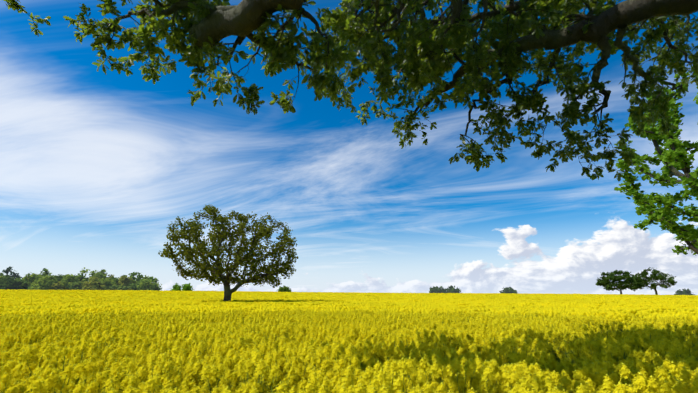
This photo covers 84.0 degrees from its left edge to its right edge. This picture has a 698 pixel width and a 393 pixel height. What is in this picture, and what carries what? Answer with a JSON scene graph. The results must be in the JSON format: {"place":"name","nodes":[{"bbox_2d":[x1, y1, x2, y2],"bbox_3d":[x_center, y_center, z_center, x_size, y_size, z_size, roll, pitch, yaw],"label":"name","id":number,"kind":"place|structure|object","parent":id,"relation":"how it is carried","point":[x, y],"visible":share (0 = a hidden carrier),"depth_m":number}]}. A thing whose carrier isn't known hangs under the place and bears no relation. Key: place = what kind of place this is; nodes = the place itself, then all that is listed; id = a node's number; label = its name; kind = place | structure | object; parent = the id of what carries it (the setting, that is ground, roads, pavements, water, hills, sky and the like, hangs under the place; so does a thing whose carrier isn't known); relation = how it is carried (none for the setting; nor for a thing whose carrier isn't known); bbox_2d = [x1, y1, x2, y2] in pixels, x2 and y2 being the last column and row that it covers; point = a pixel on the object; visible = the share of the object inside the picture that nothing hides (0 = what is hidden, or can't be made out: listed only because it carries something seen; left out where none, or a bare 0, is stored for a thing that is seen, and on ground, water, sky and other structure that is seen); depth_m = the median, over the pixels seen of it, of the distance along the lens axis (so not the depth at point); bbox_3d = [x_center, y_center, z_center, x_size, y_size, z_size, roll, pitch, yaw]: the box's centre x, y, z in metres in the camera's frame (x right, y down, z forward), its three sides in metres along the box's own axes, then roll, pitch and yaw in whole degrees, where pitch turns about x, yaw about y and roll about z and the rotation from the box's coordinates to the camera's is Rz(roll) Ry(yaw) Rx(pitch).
{"place":"outdoors","nodes":[
{"label":"outdoors","id":0,"kind":"place"},
{"bbox_2d":[158,205,298,300],"bbox_3d":[-13.100,7.143,44.332,14.830,12.230,13.841,0,-15,-1],"label":"tree","id":1,"kind":"object","parent":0,"point":[202,247],"depth_m":42.47},
{"bbox_2d":[0,0,697,294],"label":"sky","id":2,"kind":"structure","parent":0,"point":[96,167]},
{"bbox_2d":[3,0,697,180],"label":"oak","id":3,"kind":"object","parent":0,"point":[322,84],"depth_m":5.08},
{"bbox_2d":[614,66,697,255],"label":"tree","id":4,"kind":"object","parent":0,"point":[666,210],"depth_m":27.61},
{"bbox_3d":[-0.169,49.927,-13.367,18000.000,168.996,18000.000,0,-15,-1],"label":"ground","id":5,"kind":"structure","parent":0,"visible":0},
{"bbox_2d":[1,275,16,280],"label":"tree","id":6,"kind":"object","parent":5,"relation":"on","point":[5,278],"visible":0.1,"depth_m":308.63},
{"bbox_2d":[0,279,21,289],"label":"tree","id":7,"kind":"object","parent":5,"relation":"on","point":[6,285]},
{"bbox_2d":[2,266,21,278],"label":"tree","id":8,"kind":"object","parent":5,"relation":"on","point":[9,269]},
{"bbox_2d":[10,279,29,289],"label":"tree","id":9,"kind":"object","parent":5,"relation":"on","point":[24,281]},
{"bbox_2d":[14,278,31,289],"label":"tree","id":10,"kind":"object","parent":5,"relation":"on","point":[20,288],"visible":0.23,"depth_m":299.54},
{"bbox_2d":[23,273,40,285],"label":"tree","id":11,"kind":"object","parent":5,"relation":"on","point":[34,276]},
{"bbox_2d":[27,284,47,289],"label":"wood tree","id":12,"kind":"object","parent":5,"relation":"on","point":[34,287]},
{"bbox_2d":[30,275,49,285],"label":"tree","id":13,"kind":"object","parent":5,"relation":"on","point":[34,282],"visible":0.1,"depth_m":299.12},
{"bbox_2d":[40,268,51,276],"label":"tree","id":14,"kind":"object","parent":5,"relation":"on","point":[45,272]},
{"bbox_2d":[36,274,57,289],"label":"tree","id":15,"kind":"object","parent":5,"relation":"on","point":[44,281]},
{"bbox_2d":[51,281,67,289],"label":"tree","id":16,"kind":"object","parent":5,"relation":"on","point":[57,284],"visible":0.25,"depth_m":299.50},
{"bbox_2d":[58,274,79,289],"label":"tree","id":17,"kind":"object","parent":5,"relation":"on","point":[69,278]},
{"bbox_2d":[67,274,84,287],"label":"tree","id":18,"kind":"object","parent":5,"relation":"on","point":[81,277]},
{"bbox_2d":[69,279,85,289],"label":"tree","id":19,"kind":"object","parent":5,"relation":"on","point":[76,285],"visible":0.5,"depth_m":290.35},
{"bbox_2d":[77,267,95,280],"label":"tree","id":20,"kind":"object","parent":5,"relation":"on","point":[86,271],"visible":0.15,"depth_m":318.27},
{"bbox_2d":[81,276,105,289],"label":"tree","id":21,"kind":"object","parent":5,"relation":"on","point":[91,286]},
{"bbox_2d":[91,269,106,284],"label":"tree","id":22,"kind":"object","parent":5,"relation":"on","point":[103,271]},
{"bbox_2d":[90,272,112,289],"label":"tree","id":23,"kind":"object","parent":5,"relation":"on","point":[99,276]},
{"bbox_2d":[97,278,116,289],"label":"tree","id":24,"kind":"object","parent":5,"relation":"on","point":[107,281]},
{"bbox_2d":[108,277,118,282],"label":"tree","id":25,"kind":"object","parent":5,"relation":"on","point":[116,278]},
{"bbox_2d":[108,284,130,289],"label":"wood tree","id":26,"kind":"object","parent":5,"relation":"on","point":[117,287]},
{"bbox_2d":[114,275,132,285],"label":"tree","id":27,"kind":"object","parent":5,"relation":"on","point":[124,281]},
{"bbox_2d":[126,280,137,287],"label":"tree","id":28,"kind":"object","parent":5,"relation":"on","point":[127,284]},
{"bbox_2d":[129,281,140,289],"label":"tree","id":29,"kind":"object","parent":5,"relation":"on","point":[133,286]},
{"bbox_2d":[128,272,142,282],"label":"tree","id":30,"kind":"object","parent":5,"relation":"on","point":[134,274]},
{"bbox_2d":[138,276,158,287],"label":"tree","id":31,"kind":"object","parent":5,"relation":"on","point":[155,279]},
{"bbox_2d":[136,279,161,290],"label":"tree","id":32,"kind":"object","parent":5,"relation":"on","point":[145,284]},
{"bbox_2d":[170,283,181,290],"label":"bush","id":33,"kind":"object","parent":5,"relation":"on","point":[175,287],"visible":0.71,"depth_m":222.06},
{"bbox_2d":[181,283,192,290],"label":"bush","id":34,"kind":"object","parent":5,"relation":"on","point":[186,287],"visible":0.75,"depth_m":223.45},
{"bbox_2d":[278,286,290,291],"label":"bush","id":35,"kind":"object","parent":5,"relation":"on","point":[283,289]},
{"bbox_2d":[429,286,446,292],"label":"tree","id":36,"kind":"object","parent":5,"relation":"on","point":[436,289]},
{"bbox_2d":[445,285,460,292],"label":"tree","id":37,"kind":"object","parent":5,"relation":"on","point":[450,289],"visible":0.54,"depth_m":245.84},
{"bbox_2d":[499,287,516,293],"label":"tree","id":38,"kind":"object","parent":5,"relation":"on","point":[506,290],"visible":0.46,"depth_m":260.99},
{"bbox_2d":[595,270,643,293],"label":"tree","id":39,"kind":"object","parent":5,"relation":"on","point":[625,276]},
{"bbox_2d":[635,267,676,294],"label":"tree","id":40,"kind":"object","parent":5,"relation":"on","point":[656,275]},
{"bbox_2d":[674,288,694,294],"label":"tree","id":41,"kind":"object","parent":5,"relation":"on","point":[684,292],"visible":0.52,"depth_m":292.06}
]}

